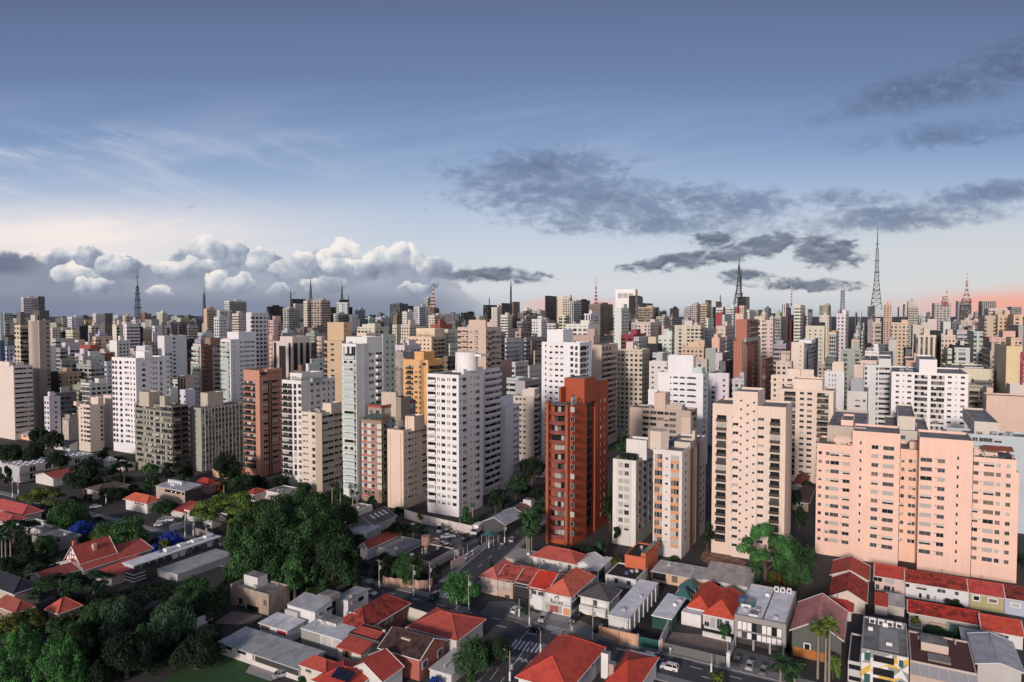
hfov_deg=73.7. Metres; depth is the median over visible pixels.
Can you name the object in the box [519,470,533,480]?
house
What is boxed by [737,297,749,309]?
office block
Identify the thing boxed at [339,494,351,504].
tree
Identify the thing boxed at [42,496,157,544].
undergrowth
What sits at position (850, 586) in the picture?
house
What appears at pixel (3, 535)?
palm tree
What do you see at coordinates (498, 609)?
parking lot
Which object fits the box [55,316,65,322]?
city block
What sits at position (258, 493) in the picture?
house
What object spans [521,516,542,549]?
palm tree
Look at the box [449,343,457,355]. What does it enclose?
apartment tower
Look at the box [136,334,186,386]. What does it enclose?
apartment tower
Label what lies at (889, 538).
window
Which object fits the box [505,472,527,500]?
tree
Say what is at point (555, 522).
window
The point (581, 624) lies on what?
forecourt
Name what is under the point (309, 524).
tree
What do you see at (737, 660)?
car
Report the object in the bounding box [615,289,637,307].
screen building
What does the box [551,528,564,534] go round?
window
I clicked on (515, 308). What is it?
office block
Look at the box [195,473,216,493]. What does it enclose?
house
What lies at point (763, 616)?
office building
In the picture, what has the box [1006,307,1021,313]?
office block
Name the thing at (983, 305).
apartment tower
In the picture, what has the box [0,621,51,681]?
tree
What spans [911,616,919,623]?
tree
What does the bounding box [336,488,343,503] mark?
palm tree
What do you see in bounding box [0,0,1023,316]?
sky
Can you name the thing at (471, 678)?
tree
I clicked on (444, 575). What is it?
power line
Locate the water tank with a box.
[421,534,429,553]
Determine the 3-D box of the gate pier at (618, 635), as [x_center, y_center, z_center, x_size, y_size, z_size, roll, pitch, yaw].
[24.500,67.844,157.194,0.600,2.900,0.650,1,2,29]
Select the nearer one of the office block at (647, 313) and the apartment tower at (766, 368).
the apartment tower at (766, 368)
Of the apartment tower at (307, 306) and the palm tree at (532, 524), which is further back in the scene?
the apartment tower at (307, 306)
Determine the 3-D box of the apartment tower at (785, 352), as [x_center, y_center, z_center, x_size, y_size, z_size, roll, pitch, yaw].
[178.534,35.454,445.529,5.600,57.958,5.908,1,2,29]
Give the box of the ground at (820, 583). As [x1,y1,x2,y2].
[0,317,1023,681]
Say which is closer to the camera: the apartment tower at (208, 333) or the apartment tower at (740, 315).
the apartment tower at (208, 333)
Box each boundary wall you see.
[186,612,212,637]
[194,528,213,535]
[383,575,431,588]
[404,509,472,533]
[407,606,427,622]
[451,554,464,568]
[465,545,479,554]
[602,626,635,644]
[659,600,686,651]
[702,631,730,641]
[729,638,734,658]
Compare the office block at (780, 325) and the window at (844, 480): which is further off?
the office block at (780, 325)
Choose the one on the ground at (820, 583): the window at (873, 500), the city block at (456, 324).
the city block at (456, 324)
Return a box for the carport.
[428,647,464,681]
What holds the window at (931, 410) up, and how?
in the apartment tower at (931, 392)
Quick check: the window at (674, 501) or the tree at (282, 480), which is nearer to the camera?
the window at (674, 501)
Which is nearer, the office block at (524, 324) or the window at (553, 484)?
the window at (553, 484)
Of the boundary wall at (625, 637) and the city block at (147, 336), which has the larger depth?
the city block at (147, 336)
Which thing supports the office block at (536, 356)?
on the ground at (820, 583)
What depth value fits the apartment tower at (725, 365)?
408.43 m
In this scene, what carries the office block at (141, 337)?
on the ground at (820, 583)
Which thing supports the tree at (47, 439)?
on the ground at (820, 583)
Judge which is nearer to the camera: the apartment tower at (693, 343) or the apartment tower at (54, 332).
the apartment tower at (693, 343)
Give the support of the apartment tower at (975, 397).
on the ground at (820, 583)
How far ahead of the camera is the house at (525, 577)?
181.42 m
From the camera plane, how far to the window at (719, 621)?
162.52 m
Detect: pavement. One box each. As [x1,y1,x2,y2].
[0,491,124,522]
[142,525,430,596]
[150,544,372,602]
[437,493,545,581]
[473,655,495,681]
[476,517,545,584]
[505,611,814,681]
[538,643,692,681]
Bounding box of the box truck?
[471,521,482,535]
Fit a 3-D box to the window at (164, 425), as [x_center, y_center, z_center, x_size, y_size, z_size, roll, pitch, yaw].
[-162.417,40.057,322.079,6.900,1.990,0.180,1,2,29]
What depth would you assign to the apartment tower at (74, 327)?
863.22 m
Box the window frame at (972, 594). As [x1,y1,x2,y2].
[972,594,979,601]
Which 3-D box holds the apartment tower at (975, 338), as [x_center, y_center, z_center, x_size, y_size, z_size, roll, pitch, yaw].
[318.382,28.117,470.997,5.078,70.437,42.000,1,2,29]
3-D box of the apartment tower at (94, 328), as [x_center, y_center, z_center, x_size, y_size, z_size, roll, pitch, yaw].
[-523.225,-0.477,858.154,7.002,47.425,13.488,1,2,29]
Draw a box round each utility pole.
[183,512,186,537]
[376,560,381,587]
[410,565,416,595]
[426,562,431,591]
[465,575,471,609]
[504,522,507,542]
[505,656,514,680]
[525,587,532,624]
[566,618,574,634]
[588,605,596,639]
[723,642,732,655]
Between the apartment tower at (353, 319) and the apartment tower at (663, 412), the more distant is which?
the apartment tower at (353, 319)
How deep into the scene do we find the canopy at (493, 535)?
224.50 m
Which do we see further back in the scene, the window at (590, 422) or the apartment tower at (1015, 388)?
the apartment tower at (1015, 388)
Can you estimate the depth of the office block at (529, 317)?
911.35 m
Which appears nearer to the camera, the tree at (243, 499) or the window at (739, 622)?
the window at (739, 622)
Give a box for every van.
[169,522,184,530]
[436,522,441,532]
[455,547,464,556]
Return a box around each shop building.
[527,569,565,610]
[543,567,595,616]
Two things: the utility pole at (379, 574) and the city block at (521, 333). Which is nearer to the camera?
the utility pole at (379, 574)
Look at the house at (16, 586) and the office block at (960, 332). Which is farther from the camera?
the office block at (960, 332)
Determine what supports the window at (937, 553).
in the apartment tower at (936, 501)
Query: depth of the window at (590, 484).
234.28 m
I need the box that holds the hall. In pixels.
[155,479,201,503]
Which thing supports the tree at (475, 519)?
on the ground at (820, 583)
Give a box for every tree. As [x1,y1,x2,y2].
[0,443,23,461]
[0,466,12,486]
[0,520,19,557]
[0,520,32,546]
[0,528,14,556]
[0,529,10,557]
[0,555,18,572]
[0,611,23,635]
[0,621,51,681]
[12,520,41,536]
[15,486,65,515]
[18,535,34,561]
[19,607,46,630]
[21,441,45,461]
[21,562,43,579]
[27,571,91,599]
[28,427,48,444]
[32,634,88,681]
[33,535,60,554]
[38,429,64,452]
[44,450,72,469]
[45,499,90,529]
[45,612,68,634]
[53,619,87,653]
[62,457,103,493]
[63,570,116,604]
[67,520,94,534]
[76,634,101,666]
[77,597,115,636]
[78,534,89,542]
[83,494,92,501]
[84,658,110,681]
[86,530,101,539]
[92,514,149,543]
[97,447,110,458]
[97,594,143,644]
[98,486,130,500]
[99,630,157,678]
[107,461,133,481]
[113,455,125,460]
[117,460,132,482]
[135,623,150,669]
[139,463,159,491]
[139,475,159,493]
[145,593,197,647]
[149,498,177,515]
[152,543,157,552]
[158,531,183,545]
[159,538,171,548]
[160,610,194,642]
[161,462,174,477]
[168,631,225,670]
[171,574,210,607]
[177,461,193,479]
[177,474,190,481]
[186,584,229,620]
[188,491,264,536]
[195,623,222,644]
[213,450,242,479]
[215,582,227,611]
[216,480,224,493]
[219,481,226,492]
[222,507,276,581]
[223,545,277,588]
[225,484,259,497]
[225,510,257,530]
[226,472,257,488]
[245,489,352,597]
[252,474,266,486]
[268,474,291,487]
[281,552,311,599]
[295,481,311,495]
[297,676,305,681]
[307,532,363,605]
[328,482,334,503]
[331,501,358,533]
[333,481,341,502]
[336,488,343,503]
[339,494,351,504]
[349,489,355,505]
[366,495,377,507]
[372,555,395,580]
[384,522,408,535]
[391,550,422,585]
[394,506,405,513]
[405,523,428,538]
[417,511,424,519]
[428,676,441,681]
[433,566,441,580]
[441,570,480,604]
[451,633,488,675]
[461,506,470,523]
[466,674,476,681]
[470,515,478,525]
[485,635,512,669]
[488,489,505,514]
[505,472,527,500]
[510,486,531,494]
[516,507,537,550]
[519,456,544,485]
[519,524,539,550]
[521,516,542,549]
[521,606,527,615]
[528,488,544,500]
[529,508,541,534]
[530,498,545,514]
[560,545,577,550]
[576,545,599,553]
[594,538,606,554]
[602,493,612,531]
[607,479,611,522]
[609,556,623,564]
[613,435,629,451]
[613,526,621,538]
[669,555,678,561]
[703,520,714,554]
[709,670,725,681]
[711,674,725,681]
[718,623,730,639]
[736,522,794,585]
[746,560,762,581]
[751,560,760,584]
[767,570,778,586]
[768,650,793,681]
[770,534,817,590]
[777,571,789,587]
[784,662,798,681]
[786,659,807,681]
[791,488,802,505]
[793,506,806,526]
[802,480,813,485]
[807,618,824,678]
[812,619,837,681]
[820,614,842,681]
[827,654,841,678]
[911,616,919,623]
[923,625,949,637]
[945,598,965,608]
[953,627,960,639]
[1017,553,1023,568]
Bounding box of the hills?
[13,313,806,316]
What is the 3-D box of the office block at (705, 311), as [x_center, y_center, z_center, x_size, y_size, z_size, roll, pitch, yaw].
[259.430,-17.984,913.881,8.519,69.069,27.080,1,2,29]
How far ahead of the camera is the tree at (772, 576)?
188.70 m
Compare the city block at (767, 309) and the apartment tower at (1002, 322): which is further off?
the city block at (767, 309)
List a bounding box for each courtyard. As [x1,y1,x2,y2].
[215,611,261,624]
[631,583,678,639]
[664,632,730,655]
[700,548,745,565]
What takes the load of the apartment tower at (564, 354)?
on the ground at (820, 583)
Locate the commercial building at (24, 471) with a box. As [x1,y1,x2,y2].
[2,451,93,482]
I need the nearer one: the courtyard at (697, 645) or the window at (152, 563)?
the courtyard at (697, 645)
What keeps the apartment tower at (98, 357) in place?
on the ground at (820, 583)
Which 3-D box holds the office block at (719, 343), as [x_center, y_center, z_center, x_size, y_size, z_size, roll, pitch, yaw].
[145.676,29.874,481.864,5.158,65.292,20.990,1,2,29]
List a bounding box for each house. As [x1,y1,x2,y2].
[0,449,24,466]
[0,497,43,519]
[0,511,28,529]
[0,570,38,603]
[0,594,35,618]
[16,518,59,533]
[21,431,36,440]
[28,558,82,591]
[32,528,81,550]
[35,465,82,486]
[44,592,82,619]
[54,439,78,450]
[58,538,153,578]
[63,535,117,564]
[85,481,129,499]
[95,555,140,585]
[103,453,117,466]
[117,460,134,470]
[123,492,160,513]
[171,500,196,517]
[183,502,205,521]
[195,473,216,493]
[204,512,226,528]
[211,467,243,478]
[230,570,289,615]
[245,488,268,501]
[258,612,305,640]
[265,485,298,499]
[285,589,340,625]
[298,655,339,681]
[301,613,356,657]
[310,652,368,681]
[336,586,368,616]
[336,625,383,662]
[341,590,411,629]
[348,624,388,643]
[351,524,382,539]
[353,648,404,681]
[358,530,400,559]
[377,536,420,559]
[377,626,447,680]
[405,602,486,654]
[478,559,516,595]
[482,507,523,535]
[498,559,524,598]
[504,548,536,566]
[511,502,532,523]
[513,559,546,600]
[514,635,610,681]
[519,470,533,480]
[523,498,538,506]
[530,543,586,571]
[534,466,545,477]
[537,561,555,570]
[576,547,603,572]
[578,582,622,618]
[591,556,612,581]
[604,649,659,681]
[605,562,647,588]
[617,428,625,436]
[625,541,657,575]
[681,581,721,627]
[701,561,754,593]
[702,587,743,633]
[789,593,847,665]
[791,470,809,490]
[792,483,815,511]
[817,589,854,621]
[828,571,868,614]
[830,555,870,581]
[848,633,861,681]
[873,563,905,594]
[874,591,887,615]
[885,592,904,616]
[904,568,968,606]
[906,599,979,631]
[909,618,922,632]
[959,627,979,647]
[966,575,1005,613]
[967,631,1023,681]
[977,613,1023,649]
[1001,583,1023,616]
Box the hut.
[430,537,439,544]
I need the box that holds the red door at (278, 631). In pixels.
[277,630,285,635]
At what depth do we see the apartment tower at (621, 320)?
602.42 m
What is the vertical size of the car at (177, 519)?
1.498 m
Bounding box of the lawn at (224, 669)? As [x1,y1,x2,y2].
[163,656,269,681]
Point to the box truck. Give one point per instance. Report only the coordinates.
(477, 527)
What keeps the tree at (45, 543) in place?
on the ground at (820, 583)
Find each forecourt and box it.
[514,610,537,625]
[535,611,569,633]
[563,620,597,641]
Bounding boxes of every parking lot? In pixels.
[150,520,202,538]
[423,527,478,561]
[481,601,524,621]
[732,648,776,671]
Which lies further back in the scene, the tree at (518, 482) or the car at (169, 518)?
the tree at (518, 482)
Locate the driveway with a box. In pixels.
[246,664,273,680]
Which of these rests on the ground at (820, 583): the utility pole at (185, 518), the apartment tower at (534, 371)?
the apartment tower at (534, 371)
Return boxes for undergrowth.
[0,529,59,577]
[0,580,228,681]
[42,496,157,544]
[90,464,143,492]
[203,489,369,577]
[214,481,272,494]
[379,538,438,579]
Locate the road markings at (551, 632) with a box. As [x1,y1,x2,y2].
[342,581,740,678]
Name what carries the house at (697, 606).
on the ground at (820, 583)
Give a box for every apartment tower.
[0,313,3,339]
[0,340,4,360]
[0,361,33,439]
[3,313,12,321]
[4,321,14,339]
[4,335,14,340]
[5,346,14,361]
[14,312,28,363]
[28,310,50,429]
[37,296,44,309]
[50,327,60,345]
[51,346,56,370]
[51,371,58,391]
[60,360,76,370]
[60,386,69,392]
[61,318,66,326]
[61,412,78,439]
[67,316,82,326]
[70,379,88,420]
[71,326,78,329]
[73,396,103,451]
[75,339,84,345]
[76,351,104,363]
[79,326,87,341]
[80,345,98,350]
[82,356,91,363]
[88,322,98,334]
[93,314,103,324]
[93,336,112,350]
[103,394,113,447]
[104,313,112,324]
[104,361,112,394]
[109,336,129,356]
[112,320,122,339]
[112,351,169,453]
[123,314,130,321]
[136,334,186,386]
[143,341,157,355]
[152,326,162,335]
[152,332,158,341]
[157,311,167,334]
[167,320,177,324]
[170,387,177,402]
[178,376,192,402]
[180,388,194,445]
[187,338,193,374]
[190,318,201,332]
[190,391,243,470]
[191,337,221,405]
[198,330,213,338]
[204,307,215,331]
[214,315,226,339]
[217,310,231,319]
[220,331,256,426]
[243,366,282,476]
[246,313,268,367]
[269,317,280,340]
[269,335,273,367]
[273,336,309,378]
[281,371,334,486]
[283,307,299,331]
[293,304,303,318]
[301,401,342,493]
[303,296,311,327]
[306,363,317,370]
[307,321,325,332]
[310,358,323,375]
[316,336,325,375]
[323,340,343,459]
[327,322,351,342]
[336,302,348,313]
[342,336,383,499]
[349,315,357,330]
[355,307,364,318]
[357,323,389,335]
[357,332,375,335]
[358,319,367,326]
[361,391,415,502]
[362,324,375,326]
[375,316,389,326]
[381,334,395,428]
[387,413,426,508]
[392,325,400,344]
[395,340,420,357]
[395,351,413,425]
[401,320,419,339]
[402,309,413,323]
[403,351,444,433]
[406,328,444,357]
[426,351,501,516]
[428,313,444,327]
[430,322,451,347]
[439,319,444,323]
[443,355,454,370]
[444,329,457,355]
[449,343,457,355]
[457,320,500,395]
[491,305,501,326]
[500,394,518,489]
[501,359,511,395]
[505,337,519,361]
[512,360,528,377]
[513,387,540,460]
[518,311,532,320]
[528,364,540,377]
[531,340,536,364]
[532,316,546,336]
[541,329,591,463]
[546,374,607,547]
[557,295,571,322]
[559,315,569,328]
[565,320,597,334]
[573,329,599,375]
[580,299,589,319]
[584,310,597,323]
[589,302,612,335]
[592,342,618,444]
[600,335,613,343]
[612,436,652,546]
[614,304,628,348]
[617,343,648,434]
[626,341,637,348]
[629,296,641,313]
[630,391,696,481]
[635,296,642,316]
[635,319,660,337]
[647,343,661,360]
[648,337,657,343]
[648,355,707,463]
[648,428,705,558]
[649,361,667,388]
[655,307,658,318]
[656,313,668,334]
[658,311,666,315]
[662,325,674,341]
[663,329,671,334]
[674,325,702,354]
[681,340,706,358]
[684,321,692,324]
[688,342,699,345]
[693,322,703,339]
[696,359,708,381]
[704,327,714,347]
[705,348,716,395]
[706,318,713,326]
[708,370,731,445]
[711,387,792,561]
[715,312,723,333]
[715,373,729,401]
[716,321,734,355]
[716,351,729,369]
[719,359,732,397]
[722,315,731,324]
[725,336,732,358]
[732,372,745,397]
[733,319,760,387]
[735,313,746,330]
[739,306,746,312]
[747,310,754,318]
[754,312,767,387]
[756,310,762,315]
[761,357,772,399]
[765,320,774,358]
[770,368,815,400]
[776,354,792,374]
[779,376,835,483]
[781,351,790,360]
[782,303,788,315]
[786,307,790,339]
[790,321,793,350]
[791,338,817,376]
[805,326,825,363]
[806,313,811,325]
[811,322,824,325]
[815,410,1018,582]
[819,303,830,321]
[820,313,830,357]
[825,361,845,409]
[836,309,845,361]
[841,342,860,409]
[842,311,848,348]
[847,377,867,410]
[854,361,863,377]
[861,356,877,364]
[863,323,864,347]
[864,355,890,424]
[872,322,881,345]
[883,301,890,343]
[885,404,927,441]
[888,301,891,321]
[888,338,896,365]
[890,322,908,365]
[890,355,968,430]
[903,304,904,319]
[903,347,911,365]
[907,299,913,306]
[911,322,928,356]
[913,328,935,357]
[926,319,936,329]
[930,330,940,366]
[932,300,950,330]
[938,329,955,366]
[940,319,950,332]
[941,363,992,386]
[942,407,1023,533]
[950,343,970,362]
[958,318,972,327]
[960,363,983,367]
[967,330,982,363]
[967,383,982,428]
[968,383,982,387]
[970,317,978,324]
[978,301,995,316]
[978,311,1002,335]
[981,342,994,378]
[983,330,1021,347]
[983,385,1023,431]
[991,310,1011,334]
[993,337,1021,392]
[1007,383,1023,393]
[1008,314,1022,329]
[1009,325,1022,351]
[1020,352,1022,384]
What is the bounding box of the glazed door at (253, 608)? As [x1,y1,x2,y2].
[247,604,257,611]
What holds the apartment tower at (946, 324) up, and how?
on the ground at (820, 583)
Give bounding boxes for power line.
[416,567,467,579]
[432,524,502,563]
[469,578,519,591]
[532,590,591,609]
[593,608,726,647]
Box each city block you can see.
[5,337,14,346]
[44,391,60,438]
[50,323,63,326]
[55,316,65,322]
[58,367,80,391]
[66,330,78,339]
[75,348,87,359]
[88,332,94,341]
[95,331,107,335]
[99,322,111,335]
[100,349,114,356]
[113,315,123,320]
[130,348,135,355]
[131,317,138,323]
[139,313,150,319]
[143,328,151,341]
[145,319,158,326]
[164,322,177,334]
[171,315,182,321]
[172,374,193,388]
[177,318,188,324]
[184,314,194,322]
[195,335,205,343]
[227,318,231,328]
[282,328,293,332]
[294,365,305,371]
[295,327,309,335]
[306,330,325,358]
[365,316,374,322]
[377,312,384,316]
[393,313,401,324]
[450,320,460,328]
[461,320,468,326]
[476,316,484,319]
[512,316,519,327]
[512,328,516,336]
[515,329,529,359]
[520,338,522,360]
[523,307,531,312]
[532,309,544,317]
[544,318,554,322]
[547,323,558,328]
[605,330,613,342]
[629,312,634,320]
[631,319,637,328]
[669,314,677,324]
[682,317,694,324]
[764,306,770,316]
[775,310,781,315]
[817,361,824,376]
[851,338,860,348]
[854,330,859,337]
[856,322,860,337]
[857,317,861,330]
[867,319,873,342]
[918,313,924,322]
[973,311,977,318]
[1023,319,1023,356]
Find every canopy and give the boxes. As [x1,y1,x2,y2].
[454,542,467,552]
[481,530,497,545]
[674,587,693,599]
[678,579,698,592]
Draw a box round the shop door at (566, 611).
[563,608,569,615]
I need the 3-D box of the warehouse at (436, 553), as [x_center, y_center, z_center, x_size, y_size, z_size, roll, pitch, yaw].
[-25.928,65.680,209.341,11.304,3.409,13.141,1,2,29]
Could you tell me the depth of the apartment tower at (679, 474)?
213.79 m
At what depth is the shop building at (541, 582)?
175.74 m
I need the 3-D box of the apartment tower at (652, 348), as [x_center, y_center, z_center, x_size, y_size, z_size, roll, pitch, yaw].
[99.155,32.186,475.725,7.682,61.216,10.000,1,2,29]
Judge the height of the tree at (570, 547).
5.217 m
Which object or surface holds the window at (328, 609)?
in the house at (308, 607)
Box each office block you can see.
[16,313,31,324]
[21,296,37,312]
[52,338,74,347]
[54,391,76,413]
[56,348,67,370]
[60,331,65,337]
[61,327,70,330]
[62,342,78,347]
[68,346,79,359]
[76,352,104,381]
[81,378,111,402]
[100,353,112,360]
[123,324,139,347]
[134,390,190,474]
[140,327,143,345]
[178,322,187,338]
[187,325,197,343]
[224,300,246,319]
[232,311,244,331]
[267,305,283,322]
[281,332,303,335]
[290,299,305,306]
[310,343,316,358]
[312,299,329,339]
[330,307,335,321]
[333,312,348,321]
[390,303,407,322]
[413,304,426,325]
[423,297,431,307]
[427,307,438,325]
[444,312,459,323]
[452,314,458,321]
[461,311,474,322]
[483,305,496,321]
[501,303,511,314]
[501,313,511,337]
[501,332,505,359]
[507,376,526,394]
[512,302,519,317]
[515,378,540,394]
[517,319,529,330]
[524,336,546,414]
[525,315,536,336]
[533,350,540,364]
[545,296,556,322]
[569,300,580,323]
[621,329,645,347]
[634,336,648,347]
[637,303,652,318]
[638,305,654,321]
[652,352,666,360]
[658,331,674,360]
[670,306,678,317]
[670,318,679,324]
[684,306,690,319]
[691,302,699,322]
[700,302,711,327]
[711,307,715,326]
[712,337,725,351]
[716,301,721,307]
[716,305,730,312]
[725,305,735,324]
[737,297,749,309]
[773,335,787,374]
[774,316,786,343]
[794,305,804,340]
[825,356,837,369]
[827,331,838,356]
[829,333,836,356]
[855,313,856,332]
[861,330,863,357]
[865,343,879,359]
[867,305,874,324]
[872,344,887,350]
[879,351,892,365]
[904,352,916,366]
[907,304,917,346]
[944,347,951,364]
[950,318,959,328]
[953,325,966,339]
[954,340,969,363]
[955,300,970,319]
[960,305,970,319]
[967,322,978,330]
[972,379,991,386]
[984,308,1007,315]
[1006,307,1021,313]
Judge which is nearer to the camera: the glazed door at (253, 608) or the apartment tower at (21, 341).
the glazed door at (253, 608)
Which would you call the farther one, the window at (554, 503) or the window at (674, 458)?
the window at (554, 503)
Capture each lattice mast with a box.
[133,277,141,323]
[202,293,205,316]
[309,277,312,300]
[429,285,435,310]
[510,283,511,305]
[594,284,597,303]
[733,258,742,305]
[840,290,844,313]
[870,227,881,309]
[961,277,971,303]
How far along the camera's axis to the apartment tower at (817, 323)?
525.27 m
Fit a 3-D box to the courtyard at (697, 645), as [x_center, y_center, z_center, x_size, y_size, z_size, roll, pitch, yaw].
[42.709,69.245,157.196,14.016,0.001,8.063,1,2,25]
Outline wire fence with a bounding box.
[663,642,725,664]
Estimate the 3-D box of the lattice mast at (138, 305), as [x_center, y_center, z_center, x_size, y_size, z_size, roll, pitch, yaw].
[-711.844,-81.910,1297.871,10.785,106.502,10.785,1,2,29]
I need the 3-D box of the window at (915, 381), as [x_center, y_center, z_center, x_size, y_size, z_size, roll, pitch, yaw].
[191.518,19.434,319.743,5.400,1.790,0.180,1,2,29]
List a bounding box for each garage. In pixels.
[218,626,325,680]
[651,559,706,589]
[651,593,685,631]
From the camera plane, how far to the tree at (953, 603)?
174.22 m
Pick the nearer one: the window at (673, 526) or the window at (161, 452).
the window at (673, 526)
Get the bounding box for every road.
[0,494,778,681]
[419,498,545,609]
[480,625,554,681]
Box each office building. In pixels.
[122,533,229,584]
[734,583,796,654]
[861,616,908,681]
[908,630,977,681]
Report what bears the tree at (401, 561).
on the ground at (820, 583)
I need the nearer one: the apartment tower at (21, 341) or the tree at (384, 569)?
the tree at (384, 569)
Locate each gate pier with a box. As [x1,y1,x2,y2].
[599,625,601,637]
[617,629,619,641]
[636,633,638,646]
[660,638,662,650]
[726,652,729,666]
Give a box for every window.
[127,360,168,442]
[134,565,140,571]
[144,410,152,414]
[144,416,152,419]
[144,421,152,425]
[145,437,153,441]
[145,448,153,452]
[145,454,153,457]
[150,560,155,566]
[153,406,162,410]
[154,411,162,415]
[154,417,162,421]
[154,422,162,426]
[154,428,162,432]
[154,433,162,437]
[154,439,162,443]
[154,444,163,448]
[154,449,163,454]
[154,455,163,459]
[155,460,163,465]
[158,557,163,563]
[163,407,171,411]
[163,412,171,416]
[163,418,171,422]
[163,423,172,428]
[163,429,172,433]
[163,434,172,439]
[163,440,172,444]
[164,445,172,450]
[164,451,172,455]
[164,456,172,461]
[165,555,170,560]
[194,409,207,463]
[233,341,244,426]
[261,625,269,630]
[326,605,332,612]
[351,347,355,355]
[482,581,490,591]
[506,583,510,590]
[537,558,541,564]
[551,405,564,411]
[551,415,564,420]
[551,443,564,449]
[551,453,564,458]
[551,462,564,468]
[551,472,564,477]
[551,481,564,487]
[551,491,564,496]
[551,500,564,506]
[551,510,564,515]
[551,519,564,525]
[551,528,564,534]
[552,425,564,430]
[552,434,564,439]
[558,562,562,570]
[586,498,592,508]
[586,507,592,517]
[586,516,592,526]
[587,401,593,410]
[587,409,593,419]
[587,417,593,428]
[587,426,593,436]
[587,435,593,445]
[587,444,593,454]
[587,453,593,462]
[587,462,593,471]
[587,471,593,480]
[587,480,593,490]
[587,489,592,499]
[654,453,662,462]
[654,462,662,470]
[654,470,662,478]
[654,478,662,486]
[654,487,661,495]
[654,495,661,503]
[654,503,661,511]
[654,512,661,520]
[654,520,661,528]
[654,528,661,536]
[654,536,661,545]
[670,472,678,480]
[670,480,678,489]
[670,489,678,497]
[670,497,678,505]
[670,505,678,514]
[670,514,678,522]
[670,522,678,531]
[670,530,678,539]
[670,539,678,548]
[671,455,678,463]
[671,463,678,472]
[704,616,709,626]
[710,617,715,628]
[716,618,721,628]
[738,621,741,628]
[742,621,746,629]
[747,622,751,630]
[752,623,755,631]
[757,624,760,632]
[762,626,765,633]
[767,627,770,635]
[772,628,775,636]
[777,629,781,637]
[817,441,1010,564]
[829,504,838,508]
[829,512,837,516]
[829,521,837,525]
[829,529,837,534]
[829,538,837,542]
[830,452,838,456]
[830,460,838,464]
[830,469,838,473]
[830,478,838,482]
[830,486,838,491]
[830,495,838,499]
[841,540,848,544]
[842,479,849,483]
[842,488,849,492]
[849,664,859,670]
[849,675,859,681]
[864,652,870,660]
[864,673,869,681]
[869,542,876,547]
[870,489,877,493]
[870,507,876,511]
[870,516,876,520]
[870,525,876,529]
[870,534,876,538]
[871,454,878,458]
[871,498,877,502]
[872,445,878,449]
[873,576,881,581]
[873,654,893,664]
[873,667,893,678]
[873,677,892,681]
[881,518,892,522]
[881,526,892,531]
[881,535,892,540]
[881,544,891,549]
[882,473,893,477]
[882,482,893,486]
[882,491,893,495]
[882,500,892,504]
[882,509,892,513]
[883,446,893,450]
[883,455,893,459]
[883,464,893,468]
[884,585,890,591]
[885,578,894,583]
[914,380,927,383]
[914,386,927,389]
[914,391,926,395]
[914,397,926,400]
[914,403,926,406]
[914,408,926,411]
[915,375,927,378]
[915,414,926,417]
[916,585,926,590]
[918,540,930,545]
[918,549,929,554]
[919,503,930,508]
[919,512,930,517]
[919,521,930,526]
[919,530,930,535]
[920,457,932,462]
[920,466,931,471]
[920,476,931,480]
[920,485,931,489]
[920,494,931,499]
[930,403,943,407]
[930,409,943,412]
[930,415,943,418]
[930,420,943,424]
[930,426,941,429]
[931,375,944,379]
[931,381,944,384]
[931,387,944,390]
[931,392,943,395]
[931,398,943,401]
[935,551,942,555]
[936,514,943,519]
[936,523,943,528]
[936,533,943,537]
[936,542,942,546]
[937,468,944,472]
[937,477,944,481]
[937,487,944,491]
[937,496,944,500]
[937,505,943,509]
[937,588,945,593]
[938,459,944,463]
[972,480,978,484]
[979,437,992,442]
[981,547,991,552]
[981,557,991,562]
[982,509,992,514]
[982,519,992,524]
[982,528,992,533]
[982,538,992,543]
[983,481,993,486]
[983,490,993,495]
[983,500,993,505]
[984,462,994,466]
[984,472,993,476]
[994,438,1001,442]
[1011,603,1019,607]
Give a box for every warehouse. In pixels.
[345,503,372,521]
[349,506,396,529]
[400,544,453,569]
[607,579,658,632]
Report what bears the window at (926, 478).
in the apartment tower at (936, 501)
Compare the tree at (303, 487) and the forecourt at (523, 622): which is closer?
the forecourt at (523, 622)
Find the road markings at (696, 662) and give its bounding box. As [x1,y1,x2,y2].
[600,639,775,681]
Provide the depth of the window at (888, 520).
205.59 m
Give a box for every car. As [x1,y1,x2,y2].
[45,564,58,568]
[89,504,101,508]
[154,522,163,526]
[156,517,166,521]
[160,523,170,527]
[165,516,173,521]
[173,517,183,521]
[272,669,285,678]
[367,588,376,595]
[428,590,439,600]
[440,533,452,538]
[442,528,451,533]
[452,531,461,536]
[459,532,468,537]
[461,534,473,540]
[465,553,471,558]
[509,536,516,541]
[510,605,521,613]
[527,624,541,632]
[538,612,547,622]
[568,612,580,622]
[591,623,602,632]
[642,650,656,655]
[660,661,678,671]
[732,655,741,666]
[745,659,754,670]
[758,664,768,675]
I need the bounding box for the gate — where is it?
[639,636,658,649]
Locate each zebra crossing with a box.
[454,605,467,612]
[511,640,541,652]
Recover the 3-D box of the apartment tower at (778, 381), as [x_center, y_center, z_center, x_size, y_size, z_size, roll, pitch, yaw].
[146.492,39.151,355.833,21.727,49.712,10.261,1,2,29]

